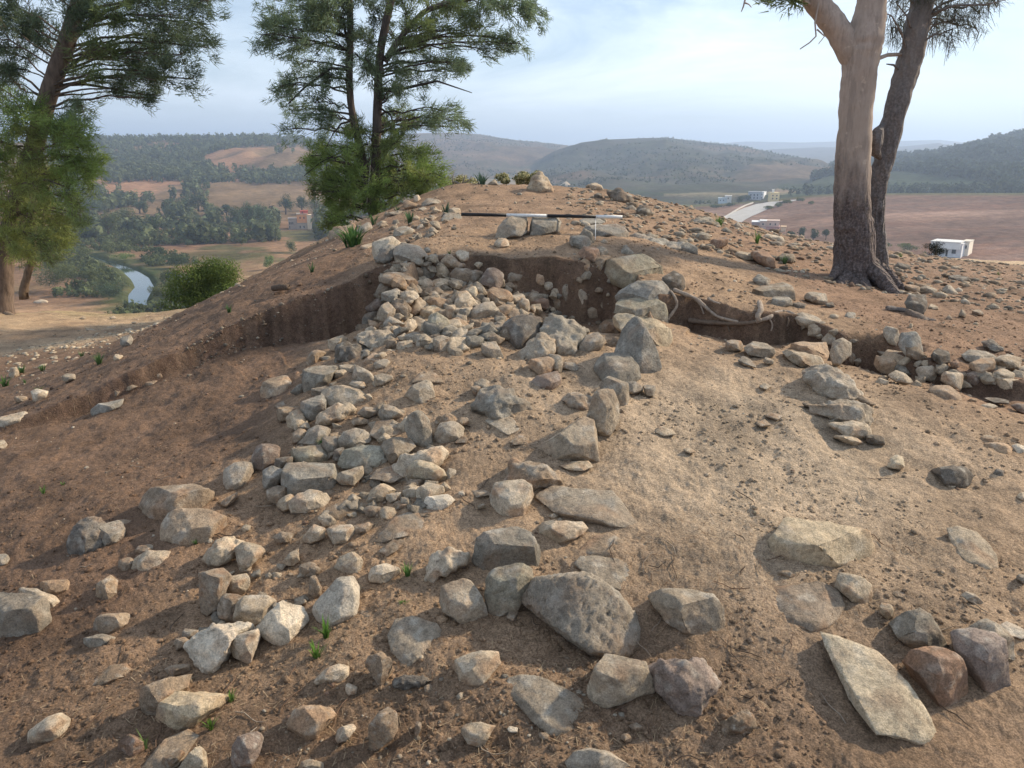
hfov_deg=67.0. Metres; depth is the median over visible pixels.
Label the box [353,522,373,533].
stone
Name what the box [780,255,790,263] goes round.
grass tuft
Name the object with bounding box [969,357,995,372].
stone
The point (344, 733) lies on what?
stone
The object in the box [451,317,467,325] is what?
stone
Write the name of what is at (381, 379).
stone
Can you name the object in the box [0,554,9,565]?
stone
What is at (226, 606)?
stone
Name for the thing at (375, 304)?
stone
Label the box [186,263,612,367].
embedded pebbles
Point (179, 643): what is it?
stone
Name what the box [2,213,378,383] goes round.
pale gravel
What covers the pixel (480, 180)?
grass tuft
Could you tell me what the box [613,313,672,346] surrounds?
stone
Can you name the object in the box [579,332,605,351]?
stone
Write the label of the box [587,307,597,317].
stone
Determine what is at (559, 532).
stone
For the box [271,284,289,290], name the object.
stone
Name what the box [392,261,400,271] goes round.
stone
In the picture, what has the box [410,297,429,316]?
stone
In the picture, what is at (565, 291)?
stone
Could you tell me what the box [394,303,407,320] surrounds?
stone
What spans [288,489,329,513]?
stone
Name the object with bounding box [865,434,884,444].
stone
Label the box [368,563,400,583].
stone
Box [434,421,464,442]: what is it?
stone
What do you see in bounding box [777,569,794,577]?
stone
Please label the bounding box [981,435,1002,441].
stone
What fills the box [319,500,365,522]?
stone
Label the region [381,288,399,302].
stone
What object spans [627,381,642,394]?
stone
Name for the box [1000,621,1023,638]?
stone
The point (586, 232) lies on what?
stone
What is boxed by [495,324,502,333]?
stone
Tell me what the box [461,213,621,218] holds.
ranging rod
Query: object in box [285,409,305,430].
stone
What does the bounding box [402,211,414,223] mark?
grass tuft
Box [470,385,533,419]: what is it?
stone
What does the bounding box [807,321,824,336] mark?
stone
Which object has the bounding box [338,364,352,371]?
stone
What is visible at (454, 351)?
stones
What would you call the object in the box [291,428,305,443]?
stone
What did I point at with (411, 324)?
stone
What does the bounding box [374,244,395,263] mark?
stone
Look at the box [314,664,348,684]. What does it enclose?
stone
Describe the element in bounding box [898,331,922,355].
stone
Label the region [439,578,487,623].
stone
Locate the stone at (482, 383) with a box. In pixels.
[473,378,488,387]
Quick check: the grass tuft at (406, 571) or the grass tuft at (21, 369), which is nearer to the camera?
the grass tuft at (406, 571)
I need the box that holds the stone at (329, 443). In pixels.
[322,435,337,453]
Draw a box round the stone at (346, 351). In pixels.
[334,341,363,362]
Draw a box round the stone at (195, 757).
[178,746,207,767]
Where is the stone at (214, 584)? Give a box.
[199,568,231,615]
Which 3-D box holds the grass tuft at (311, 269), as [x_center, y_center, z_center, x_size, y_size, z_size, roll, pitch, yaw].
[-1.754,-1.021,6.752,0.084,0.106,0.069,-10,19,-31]
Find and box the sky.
[0,0,1023,144]
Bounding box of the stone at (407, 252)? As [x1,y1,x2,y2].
[393,243,427,261]
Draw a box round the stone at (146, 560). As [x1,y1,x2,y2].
[131,550,170,570]
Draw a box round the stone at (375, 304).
[365,298,382,311]
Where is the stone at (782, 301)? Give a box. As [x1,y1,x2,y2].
[771,296,792,306]
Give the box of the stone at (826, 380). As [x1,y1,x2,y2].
[801,363,863,399]
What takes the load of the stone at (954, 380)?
on the ground
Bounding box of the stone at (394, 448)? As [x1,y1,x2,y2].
[380,437,415,463]
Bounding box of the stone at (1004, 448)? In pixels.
[984,442,1013,453]
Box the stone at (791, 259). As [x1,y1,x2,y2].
[778,253,794,262]
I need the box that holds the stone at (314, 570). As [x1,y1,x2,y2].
[303,565,320,576]
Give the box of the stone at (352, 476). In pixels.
[336,466,363,485]
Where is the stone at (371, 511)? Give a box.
[363,505,380,516]
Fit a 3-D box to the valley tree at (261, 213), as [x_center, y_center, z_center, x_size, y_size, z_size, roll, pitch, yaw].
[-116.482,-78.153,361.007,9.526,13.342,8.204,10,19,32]
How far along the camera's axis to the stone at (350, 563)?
2.92 m
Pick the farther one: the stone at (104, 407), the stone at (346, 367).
the stone at (104, 407)
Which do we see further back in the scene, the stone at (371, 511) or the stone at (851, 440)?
the stone at (851, 440)
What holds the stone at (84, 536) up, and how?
on the ground
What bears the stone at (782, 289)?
on the ground
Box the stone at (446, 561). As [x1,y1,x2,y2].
[424,546,469,582]
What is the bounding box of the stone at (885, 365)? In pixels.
[874,355,896,374]
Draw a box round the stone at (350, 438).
[338,428,371,448]
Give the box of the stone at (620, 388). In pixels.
[598,376,629,405]
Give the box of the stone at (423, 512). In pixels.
[419,508,431,516]
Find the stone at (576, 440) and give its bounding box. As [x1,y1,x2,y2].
[538,416,599,462]
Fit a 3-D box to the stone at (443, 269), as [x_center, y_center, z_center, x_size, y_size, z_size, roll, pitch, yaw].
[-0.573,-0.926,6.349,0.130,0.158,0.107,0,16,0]
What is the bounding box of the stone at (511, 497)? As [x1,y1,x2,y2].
[489,479,533,515]
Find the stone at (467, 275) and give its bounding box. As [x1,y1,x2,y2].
[449,267,482,282]
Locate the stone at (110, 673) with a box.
[93,663,131,685]
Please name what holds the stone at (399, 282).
on the ground
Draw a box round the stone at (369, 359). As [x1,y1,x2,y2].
[363,353,380,363]
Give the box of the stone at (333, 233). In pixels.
[328,225,354,239]
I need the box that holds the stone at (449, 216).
[441,212,461,221]
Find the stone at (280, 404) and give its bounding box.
[274,401,284,406]
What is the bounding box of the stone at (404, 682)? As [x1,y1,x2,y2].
[392,674,431,689]
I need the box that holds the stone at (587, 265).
[581,258,591,271]
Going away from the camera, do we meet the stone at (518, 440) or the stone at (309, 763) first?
the stone at (309, 763)
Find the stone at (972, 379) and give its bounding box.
[966,371,978,385]
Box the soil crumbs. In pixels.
[0,227,1023,767]
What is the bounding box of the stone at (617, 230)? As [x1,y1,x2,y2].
[588,224,628,236]
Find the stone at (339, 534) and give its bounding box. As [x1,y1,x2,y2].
[326,524,354,543]
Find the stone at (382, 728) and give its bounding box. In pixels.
[368,707,397,750]
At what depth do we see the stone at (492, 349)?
4.44 m
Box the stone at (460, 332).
[450,327,467,336]
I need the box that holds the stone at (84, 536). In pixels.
[66,516,105,554]
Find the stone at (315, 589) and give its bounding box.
[308,575,321,597]
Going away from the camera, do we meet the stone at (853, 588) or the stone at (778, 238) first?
the stone at (853, 588)
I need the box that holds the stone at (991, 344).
[981,339,1003,352]
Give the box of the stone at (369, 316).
[362,310,377,323]
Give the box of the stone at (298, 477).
[281,462,337,495]
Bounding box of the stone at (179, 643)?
[174,637,188,649]
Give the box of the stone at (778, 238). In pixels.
[764,234,783,240]
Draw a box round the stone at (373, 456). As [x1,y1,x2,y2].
[337,445,384,468]
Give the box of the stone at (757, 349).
[744,341,775,357]
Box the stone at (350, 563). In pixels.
[333,552,362,573]
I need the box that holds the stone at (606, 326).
[598,319,618,333]
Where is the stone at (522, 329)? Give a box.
[501,314,541,348]
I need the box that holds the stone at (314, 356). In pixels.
[306,350,325,365]
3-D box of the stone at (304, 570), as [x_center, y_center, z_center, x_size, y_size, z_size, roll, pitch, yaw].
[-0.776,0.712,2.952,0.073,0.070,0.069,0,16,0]
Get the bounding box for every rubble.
[197,206,1023,630]
[565,184,1023,313]
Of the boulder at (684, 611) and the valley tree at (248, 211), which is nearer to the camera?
the boulder at (684, 611)
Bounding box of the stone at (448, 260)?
[441,253,465,268]
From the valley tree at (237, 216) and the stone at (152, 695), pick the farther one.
the valley tree at (237, 216)
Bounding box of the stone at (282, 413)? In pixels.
[276,406,299,421]
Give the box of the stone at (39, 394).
[31,389,47,401]
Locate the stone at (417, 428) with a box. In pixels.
[404,410,432,446]
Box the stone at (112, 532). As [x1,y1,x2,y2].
[99,520,125,545]
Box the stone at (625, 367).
[594,352,640,381]
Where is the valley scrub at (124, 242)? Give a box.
[39,218,320,313]
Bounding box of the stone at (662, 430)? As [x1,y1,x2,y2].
[655,426,675,435]
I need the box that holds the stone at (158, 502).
[138,484,214,519]
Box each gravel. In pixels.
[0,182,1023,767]
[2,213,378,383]
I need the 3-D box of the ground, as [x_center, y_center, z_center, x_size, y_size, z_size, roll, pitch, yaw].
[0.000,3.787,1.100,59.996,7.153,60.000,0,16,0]
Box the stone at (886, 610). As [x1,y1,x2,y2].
[879,603,893,618]
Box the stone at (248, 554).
[234,542,265,569]
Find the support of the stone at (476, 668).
on the ground
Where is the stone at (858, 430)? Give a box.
[828,420,871,438]
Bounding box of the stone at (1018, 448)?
[1011,444,1023,452]
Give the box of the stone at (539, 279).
[536,274,543,284]
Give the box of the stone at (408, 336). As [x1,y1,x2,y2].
[405,332,419,340]
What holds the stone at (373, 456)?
on the ground
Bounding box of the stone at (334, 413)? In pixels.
[315,402,356,425]
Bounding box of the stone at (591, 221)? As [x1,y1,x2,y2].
[579,218,604,224]
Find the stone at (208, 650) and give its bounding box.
[183,621,254,673]
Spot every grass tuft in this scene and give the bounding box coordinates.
[0,374,13,386]
[19,365,24,372]
[91,353,103,364]
[136,729,148,749]
[201,717,218,730]
[226,688,235,702]
[307,262,314,272]
[309,640,324,658]
[314,614,331,638]
[331,223,373,247]
[369,214,380,224]
[399,560,412,576]
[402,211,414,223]
[438,203,450,212]
[473,171,489,184]
[716,217,724,225]
[753,232,762,243]
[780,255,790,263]
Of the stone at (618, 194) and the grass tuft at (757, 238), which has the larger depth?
the stone at (618, 194)
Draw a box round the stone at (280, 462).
[274,456,292,467]
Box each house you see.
[288,210,311,229]
[718,195,731,203]
[748,191,761,199]
[752,219,786,231]
[768,189,779,201]
[931,239,973,257]
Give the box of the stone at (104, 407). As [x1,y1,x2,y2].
[90,399,123,415]
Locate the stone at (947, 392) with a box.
[928,385,961,400]
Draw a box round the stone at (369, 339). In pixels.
[356,329,394,348]
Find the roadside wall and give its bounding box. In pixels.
[724,202,752,216]
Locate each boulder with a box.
[0,592,51,637]
[155,691,229,729]
[471,526,540,570]
[507,674,583,735]
[522,571,640,657]
[534,486,637,527]
[587,654,654,708]
[647,588,725,634]
[648,657,721,716]
[766,517,874,566]
[773,581,844,631]
[820,631,935,744]
[902,646,967,707]
[950,627,1010,692]
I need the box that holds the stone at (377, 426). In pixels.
[369,419,400,438]
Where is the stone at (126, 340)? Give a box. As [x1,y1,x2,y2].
[120,335,132,346]
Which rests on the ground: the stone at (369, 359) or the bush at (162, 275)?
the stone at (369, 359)
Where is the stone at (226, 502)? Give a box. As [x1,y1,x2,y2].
[220,492,237,507]
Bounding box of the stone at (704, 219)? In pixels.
[691,217,719,225]
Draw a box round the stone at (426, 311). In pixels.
[420,305,442,317]
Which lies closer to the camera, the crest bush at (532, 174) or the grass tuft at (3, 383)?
the grass tuft at (3, 383)
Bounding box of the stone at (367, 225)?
[357,222,372,233]
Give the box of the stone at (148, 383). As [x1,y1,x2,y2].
[145,380,157,385]
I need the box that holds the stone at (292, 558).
[281,549,299,565]
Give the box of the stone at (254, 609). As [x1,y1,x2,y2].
[232,595,275,624]
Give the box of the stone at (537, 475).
[503,457,565,490]
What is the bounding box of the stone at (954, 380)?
[940,371,962,390]
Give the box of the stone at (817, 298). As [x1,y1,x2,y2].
[804,292,827,304]
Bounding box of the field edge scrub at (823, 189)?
[694,181,980,203]
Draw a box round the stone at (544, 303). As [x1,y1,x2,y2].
[530,298,549,310]
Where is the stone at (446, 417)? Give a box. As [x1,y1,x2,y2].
[435,413,457,424]
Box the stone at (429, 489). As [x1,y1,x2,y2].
[415,483,444,497]
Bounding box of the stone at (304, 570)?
[299,562,315,577]
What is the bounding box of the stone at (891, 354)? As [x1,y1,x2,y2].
[881,350,905,365]
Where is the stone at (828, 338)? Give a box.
[821,332,835,344]
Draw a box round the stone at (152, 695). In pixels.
[139,674,192,715]
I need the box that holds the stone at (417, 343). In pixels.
[416,336,432,346]
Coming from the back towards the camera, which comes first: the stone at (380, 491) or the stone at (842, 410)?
the stone at (842, 410)
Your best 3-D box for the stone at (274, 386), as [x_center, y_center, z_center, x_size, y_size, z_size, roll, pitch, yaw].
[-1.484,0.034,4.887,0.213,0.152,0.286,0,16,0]
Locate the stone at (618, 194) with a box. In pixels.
[606,187,633,202]
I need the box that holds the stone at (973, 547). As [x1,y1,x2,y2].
[947,526,998,569]
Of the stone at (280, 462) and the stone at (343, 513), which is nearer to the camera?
the stone at (343, 513)
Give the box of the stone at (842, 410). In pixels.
[802,399,873,425]
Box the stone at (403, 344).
[396,340,413,349]
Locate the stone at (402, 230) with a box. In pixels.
[393,226,414,236]
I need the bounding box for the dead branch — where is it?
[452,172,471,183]
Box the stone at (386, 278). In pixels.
[380,272,416,286]
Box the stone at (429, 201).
[421,198,440,205]
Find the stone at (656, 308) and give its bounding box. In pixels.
[614,297,667,322]
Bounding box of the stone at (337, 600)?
[312,576,359,626]
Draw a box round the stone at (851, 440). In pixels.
[833,435,862,445]
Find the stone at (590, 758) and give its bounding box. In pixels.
[565,748,629,767]
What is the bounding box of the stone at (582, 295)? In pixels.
[578,289,586,303]
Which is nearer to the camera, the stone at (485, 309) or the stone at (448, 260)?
the stone at (485, 309)
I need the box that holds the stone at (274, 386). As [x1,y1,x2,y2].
[260,375,291,397]
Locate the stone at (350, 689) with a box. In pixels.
[345,683,356,695]
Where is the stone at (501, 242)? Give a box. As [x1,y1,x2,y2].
[494,238,508,247]
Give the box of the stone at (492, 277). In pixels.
[480,267,503,287]
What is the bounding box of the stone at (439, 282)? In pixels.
[432,278,449,287]
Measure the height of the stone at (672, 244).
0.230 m
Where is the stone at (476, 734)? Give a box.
[461,722,494,746]
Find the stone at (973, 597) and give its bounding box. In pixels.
[961,591,982,603]
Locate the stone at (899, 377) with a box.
[888,370,912,384]
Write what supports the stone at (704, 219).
on the ground
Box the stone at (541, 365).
[529,356,554,374]
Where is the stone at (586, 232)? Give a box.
[579,228,594,242]
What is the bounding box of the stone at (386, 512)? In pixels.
[378,506,396,519]
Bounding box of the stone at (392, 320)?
[383,316,404,326]
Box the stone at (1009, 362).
[994,354,1022,371]
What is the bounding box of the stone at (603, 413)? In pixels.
[586,388,619,436]
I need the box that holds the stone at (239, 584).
[226,573,249,594]
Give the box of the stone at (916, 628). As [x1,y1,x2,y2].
[888,608,947,648]
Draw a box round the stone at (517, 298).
[512,294,524,302]
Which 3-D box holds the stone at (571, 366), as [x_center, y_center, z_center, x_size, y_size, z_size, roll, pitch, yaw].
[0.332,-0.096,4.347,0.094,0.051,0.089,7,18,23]
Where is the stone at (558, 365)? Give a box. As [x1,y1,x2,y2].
[547,354,562,372]
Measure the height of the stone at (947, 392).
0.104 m
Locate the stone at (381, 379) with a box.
[374,373,392,385]
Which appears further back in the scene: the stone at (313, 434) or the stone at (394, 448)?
the stone at (313, 434)
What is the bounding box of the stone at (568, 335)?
[539,313,589,355]
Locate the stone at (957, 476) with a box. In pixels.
[931,465,973,487]
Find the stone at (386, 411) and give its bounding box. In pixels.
[378,404,403,419]
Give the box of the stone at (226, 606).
[217,593,242,621]
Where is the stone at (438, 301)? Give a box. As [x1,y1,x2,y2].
[426,297,448,308]
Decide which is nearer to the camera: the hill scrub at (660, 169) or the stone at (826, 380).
the stone at (826, 380)
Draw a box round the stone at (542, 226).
[529,217,561,234]
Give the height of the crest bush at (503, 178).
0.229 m
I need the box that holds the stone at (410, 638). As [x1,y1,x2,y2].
[387,616,441,666]
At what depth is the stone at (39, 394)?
5.85 m
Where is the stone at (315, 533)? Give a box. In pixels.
[302,524,325,543]
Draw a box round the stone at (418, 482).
[405,479,424,485]
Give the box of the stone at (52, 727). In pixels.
[27,713,70,743]
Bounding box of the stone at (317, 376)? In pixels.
[301,365,337,392]
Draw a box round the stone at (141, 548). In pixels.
[135,544,152,552]
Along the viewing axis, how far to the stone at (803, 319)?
5.52 m
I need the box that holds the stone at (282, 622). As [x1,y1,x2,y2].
[255,600,308,645]
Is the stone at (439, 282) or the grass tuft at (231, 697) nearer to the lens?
the grass tuft at (231, 697)
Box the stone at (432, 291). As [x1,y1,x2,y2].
[419,287,443,296]
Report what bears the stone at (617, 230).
on the ground
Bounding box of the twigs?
[48,358,988,767]
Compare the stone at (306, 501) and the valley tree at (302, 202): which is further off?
the valley tree at (302, 202)
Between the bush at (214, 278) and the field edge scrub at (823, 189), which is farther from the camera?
the field edge scrub at (823, 189)
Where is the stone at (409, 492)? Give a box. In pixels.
[401,486,418,497]
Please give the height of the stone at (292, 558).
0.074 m
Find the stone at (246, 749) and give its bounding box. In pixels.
[231,731,263,767]
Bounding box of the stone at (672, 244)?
[629,232,685,249]
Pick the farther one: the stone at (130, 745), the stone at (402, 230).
the stone at (402, 230)
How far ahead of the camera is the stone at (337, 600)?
2.70 m
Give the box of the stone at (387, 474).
[369,466,402,482]
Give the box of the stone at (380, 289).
[374,282,392,298]
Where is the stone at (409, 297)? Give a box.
[398,290,418,304]
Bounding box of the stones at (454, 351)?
[0,179,1023,742]
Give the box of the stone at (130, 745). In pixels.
[118,734,144,755]
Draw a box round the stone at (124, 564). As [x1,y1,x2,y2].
[118,557,133,570]
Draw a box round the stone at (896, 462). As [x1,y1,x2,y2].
[887,455,904,469]
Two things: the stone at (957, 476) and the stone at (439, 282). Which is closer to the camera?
the stone at (957, 476)
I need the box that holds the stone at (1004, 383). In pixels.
[996,375,1017,389]
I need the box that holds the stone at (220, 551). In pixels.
[202,536,244,566]
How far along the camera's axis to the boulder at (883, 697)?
2.31 m
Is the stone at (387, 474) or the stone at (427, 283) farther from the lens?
the stone at (427, 283)
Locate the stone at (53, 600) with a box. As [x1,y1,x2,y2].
[18,587,59,608]
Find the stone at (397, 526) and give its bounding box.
[373,511,423,542]
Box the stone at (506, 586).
[484,563,533,615]
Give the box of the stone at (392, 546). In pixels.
[378,539,405,556]
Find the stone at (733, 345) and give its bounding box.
[725,340,742,350]
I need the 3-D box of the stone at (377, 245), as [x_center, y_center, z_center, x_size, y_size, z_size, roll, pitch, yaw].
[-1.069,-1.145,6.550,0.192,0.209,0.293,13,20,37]
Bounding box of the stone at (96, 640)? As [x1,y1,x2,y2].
[83,634,115,647]
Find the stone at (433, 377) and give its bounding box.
[411,371,443,383]
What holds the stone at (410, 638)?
on the ground
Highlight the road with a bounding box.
[725,200,795,221]
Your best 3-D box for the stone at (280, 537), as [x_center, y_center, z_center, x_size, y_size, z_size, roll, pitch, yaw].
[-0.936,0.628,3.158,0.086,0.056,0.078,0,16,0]
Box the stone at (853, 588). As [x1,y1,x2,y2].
[834,572,872,602]
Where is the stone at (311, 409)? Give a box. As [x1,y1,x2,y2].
[300,395,326,420]
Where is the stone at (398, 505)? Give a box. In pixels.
[393,501,411,509]
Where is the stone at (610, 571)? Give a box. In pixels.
[574,555,628,590]
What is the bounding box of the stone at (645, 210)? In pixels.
[636,205,651,215]
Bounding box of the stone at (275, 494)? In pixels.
[266,485,286,504]
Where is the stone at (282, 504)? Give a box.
[276,494,293,511]
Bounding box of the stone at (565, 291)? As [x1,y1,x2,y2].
[562,284,567,300]
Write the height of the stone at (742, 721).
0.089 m
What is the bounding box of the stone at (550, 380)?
[531,371,561,389]
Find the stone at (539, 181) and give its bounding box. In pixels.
[527,171,553,191]
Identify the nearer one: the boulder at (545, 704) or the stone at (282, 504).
the boulder at (545, 704)
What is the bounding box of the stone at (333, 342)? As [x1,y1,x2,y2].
[327,335,348,350]
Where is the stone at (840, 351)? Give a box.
[830,338,851,366]
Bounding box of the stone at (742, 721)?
[720,709,756,734]
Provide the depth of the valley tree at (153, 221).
324.56 m
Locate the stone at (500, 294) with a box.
[488,287,512,301]
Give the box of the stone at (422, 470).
[406,460,446,482]
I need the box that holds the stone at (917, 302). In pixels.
[904,294,927,314]
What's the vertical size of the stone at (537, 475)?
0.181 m
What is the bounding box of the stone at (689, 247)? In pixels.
[682,242,697,254]
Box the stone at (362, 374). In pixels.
[352,364,373,382]
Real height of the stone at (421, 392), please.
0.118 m
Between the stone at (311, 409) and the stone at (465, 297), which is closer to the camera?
the stone at (311, 409)
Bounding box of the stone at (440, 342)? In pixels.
[433,335,449,351]
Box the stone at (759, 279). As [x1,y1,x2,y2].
[753,274,770,284]
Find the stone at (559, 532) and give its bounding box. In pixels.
[538,520,587,543]
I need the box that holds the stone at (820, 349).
[790,341,829,359]
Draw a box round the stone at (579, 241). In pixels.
[569,235,590,248]
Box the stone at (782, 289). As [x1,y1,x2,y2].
[752,282,795,299]
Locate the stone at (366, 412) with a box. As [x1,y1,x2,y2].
[357,406,377,418]
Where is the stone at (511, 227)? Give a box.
[495,216,527,238]
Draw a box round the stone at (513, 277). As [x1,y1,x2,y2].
[507,272,521,281]
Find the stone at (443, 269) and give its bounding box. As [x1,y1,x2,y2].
[436,262,449,277]
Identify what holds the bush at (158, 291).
on the valley and hills
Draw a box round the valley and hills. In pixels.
[0,132,1023,312]
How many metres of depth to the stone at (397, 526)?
3.10 m
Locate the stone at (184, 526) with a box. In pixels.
[159,508,227,545]
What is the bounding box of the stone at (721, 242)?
[710,236,727,248]
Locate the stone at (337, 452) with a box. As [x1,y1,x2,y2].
[333,447,344,460]
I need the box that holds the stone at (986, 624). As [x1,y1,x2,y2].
[967,618,1014,660]
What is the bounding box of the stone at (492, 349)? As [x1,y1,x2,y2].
[481,341,503,357]
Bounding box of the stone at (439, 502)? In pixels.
[424,494,454,509]
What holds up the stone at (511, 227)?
on the ground
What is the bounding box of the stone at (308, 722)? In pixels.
[286,705,336,740]
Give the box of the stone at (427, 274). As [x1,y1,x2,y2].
[421,266,434,277]
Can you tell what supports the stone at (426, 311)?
on the wall rubble at (479, 334)
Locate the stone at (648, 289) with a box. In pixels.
[615,280,670,301]
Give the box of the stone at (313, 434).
[302,425,330,444]
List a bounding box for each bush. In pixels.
[31,260,81,286]
[78,268,99,283]
[91,277,128,299]
[109,253,137,258]
[147,283,168,297]
[150,246,167,253]
[156,255,244,310]
[158,252,192,266]
[159,269,175,280]
[184,239,192,244]
[198,235,209,242]
[212,233,220,240]
[236,237,247,243]
[263,254,273,267]
[285,241,296,251]
[452,175,477,184]
[494,172,510,184]
[512,171,529,184]
[524,170,541,184]
[709,204,723,207]
[782,199,792,203]
[896,242,919,250]
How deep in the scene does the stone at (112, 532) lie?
3.33 m
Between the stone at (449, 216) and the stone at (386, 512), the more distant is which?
the stone at (449, 216)
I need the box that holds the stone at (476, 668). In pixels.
[451,650,500,686]
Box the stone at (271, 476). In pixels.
[262,466,281,489]
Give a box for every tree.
[0,0,232,314]
[15,196,81,299]
[82,199,102,211]
[94,211,121,234]
[115,207,137,219]
[132,199,148,212]
[139,216,161,230]
[164,194,188,208]
[186,194,204,210]
[221,204,231,214]
[228,206,244,223]
[239,200,257,230]
[240,0,553,232]
[253,203,273,220]
[265,221,272,240]
[276,193,296,214]
[295,195,308,209]
[307,196,321,211]
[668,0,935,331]
[736,196,744,202]
[797,227,806,235]
[810,228,819,239]
[821,229,829,239]
[870,0,1013,265]
[921,241,948,255]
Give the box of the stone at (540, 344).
[517,332,555,360]
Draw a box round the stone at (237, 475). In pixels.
[223,461,253,490]
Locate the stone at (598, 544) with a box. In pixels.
[580,532,624,556]
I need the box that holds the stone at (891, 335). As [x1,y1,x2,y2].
[883,326,899,345]
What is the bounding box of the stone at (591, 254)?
[578,246,599,261]
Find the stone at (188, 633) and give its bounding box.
[182,628,198,639]
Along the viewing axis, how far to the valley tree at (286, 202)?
436.15 m
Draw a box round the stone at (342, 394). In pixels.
[321,385,365,406]
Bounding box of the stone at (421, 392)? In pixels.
[405,379,434,403]
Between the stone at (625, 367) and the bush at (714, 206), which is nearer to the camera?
the stone at (625, 367)
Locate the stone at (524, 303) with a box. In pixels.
[519,297,529,311]
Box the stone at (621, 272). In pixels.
[604,254,663,288]
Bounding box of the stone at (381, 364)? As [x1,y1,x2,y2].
[373,359,390,369]
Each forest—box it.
[46,132,402,251]
[788,128,1023,195]
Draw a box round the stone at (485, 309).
[471,301,499,318]
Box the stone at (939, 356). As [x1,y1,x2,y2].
[931,348,950,364]
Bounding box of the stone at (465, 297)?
[454,290,476,308]
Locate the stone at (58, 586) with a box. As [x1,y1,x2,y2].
[39,579,69,593]
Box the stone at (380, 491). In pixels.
[366,483,396,501]
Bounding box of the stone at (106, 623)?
[93,613,130,633]
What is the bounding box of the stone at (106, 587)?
[96,575,117,598]
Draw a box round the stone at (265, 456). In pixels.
[251,443,280,470]
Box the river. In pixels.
[69,252,153,305]
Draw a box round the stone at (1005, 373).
[992,368,1014,378]
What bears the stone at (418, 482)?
on the ground
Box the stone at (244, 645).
[231,628,260,663]
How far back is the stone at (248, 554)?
3.04 m
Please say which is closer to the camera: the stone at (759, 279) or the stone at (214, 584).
the stone at (214, 584)
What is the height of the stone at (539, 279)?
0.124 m
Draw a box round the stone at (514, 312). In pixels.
[507,308,519,317]
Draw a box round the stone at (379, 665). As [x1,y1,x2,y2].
[365,652,392,685]
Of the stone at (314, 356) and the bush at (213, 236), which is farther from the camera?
the bush at (213, 236)
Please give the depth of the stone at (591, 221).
8.20 m
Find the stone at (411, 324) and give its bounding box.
[401,319,416,331]
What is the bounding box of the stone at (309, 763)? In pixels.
[298,759,323,767]
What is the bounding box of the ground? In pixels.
[0,183,1023,767]
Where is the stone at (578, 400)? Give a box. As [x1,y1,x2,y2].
[560,392,591,409]
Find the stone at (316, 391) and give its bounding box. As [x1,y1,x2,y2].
[311,386,327,395]
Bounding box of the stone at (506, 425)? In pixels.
[485,416,518,434]
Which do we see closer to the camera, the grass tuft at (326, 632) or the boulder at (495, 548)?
the grass tuft at (326, 632)
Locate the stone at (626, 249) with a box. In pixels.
[621,245,633,253]
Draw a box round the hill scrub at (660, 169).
[401,133,823,186]
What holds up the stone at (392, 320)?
on the ground
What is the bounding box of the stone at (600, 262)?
[592,255,611,270]
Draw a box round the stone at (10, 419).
[0,411,27,426]
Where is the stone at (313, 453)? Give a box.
[291,444,327,462]
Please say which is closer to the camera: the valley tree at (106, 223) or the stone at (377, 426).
the stone at (377, 426)
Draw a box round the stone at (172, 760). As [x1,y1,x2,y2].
[161,750,184,767]
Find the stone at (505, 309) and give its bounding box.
[497,304,514,315]
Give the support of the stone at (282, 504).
on the ground
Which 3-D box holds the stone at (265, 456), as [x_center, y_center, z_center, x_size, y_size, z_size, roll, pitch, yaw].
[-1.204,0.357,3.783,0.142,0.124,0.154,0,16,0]
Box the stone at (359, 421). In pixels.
[351,417,369,426]
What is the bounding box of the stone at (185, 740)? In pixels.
[141,729,199,767]
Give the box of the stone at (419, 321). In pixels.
[409,316,424,330]
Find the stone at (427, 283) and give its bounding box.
[420,278,433,288]
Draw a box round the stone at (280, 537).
[272,531,293,543]
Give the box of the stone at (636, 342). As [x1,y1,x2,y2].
[614,316,661,372]
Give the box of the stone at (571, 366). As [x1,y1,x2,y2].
[562,362,579,370]
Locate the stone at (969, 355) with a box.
[961,349,995,362]
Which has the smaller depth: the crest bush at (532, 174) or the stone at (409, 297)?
the stone at (409, 297)
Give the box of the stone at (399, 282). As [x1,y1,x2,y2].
[391,274,406,290]
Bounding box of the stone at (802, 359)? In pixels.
[782,349,823,367]
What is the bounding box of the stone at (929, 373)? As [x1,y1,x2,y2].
[915,365,936,381]
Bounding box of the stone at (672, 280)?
[662,271,685,290]
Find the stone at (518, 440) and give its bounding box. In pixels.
[511,434,528,444]
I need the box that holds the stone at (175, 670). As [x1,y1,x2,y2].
[165,664,190,676]
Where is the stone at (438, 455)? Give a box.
[392,445,448,477]
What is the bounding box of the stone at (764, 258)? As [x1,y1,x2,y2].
[751,250,775,267]
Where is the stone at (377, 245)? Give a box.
[372,236,400,258]
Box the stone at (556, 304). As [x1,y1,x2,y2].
[553,299,559,309]
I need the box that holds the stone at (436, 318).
[427,312,449,327]
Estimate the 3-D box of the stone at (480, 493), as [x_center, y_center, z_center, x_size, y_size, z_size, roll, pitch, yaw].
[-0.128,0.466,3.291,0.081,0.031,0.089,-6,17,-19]
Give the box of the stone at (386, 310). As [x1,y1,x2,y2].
[377,302,395,321]
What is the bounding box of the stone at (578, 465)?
[560,461,593,470]
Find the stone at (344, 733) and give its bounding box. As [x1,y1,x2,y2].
[335,724,355,742]
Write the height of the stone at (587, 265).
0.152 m
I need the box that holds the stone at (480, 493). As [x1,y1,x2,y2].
[472,490,489,497]
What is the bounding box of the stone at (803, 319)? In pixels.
[795,312,821,327]
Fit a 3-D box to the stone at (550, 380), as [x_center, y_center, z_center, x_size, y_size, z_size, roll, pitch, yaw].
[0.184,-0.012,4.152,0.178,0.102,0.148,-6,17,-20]

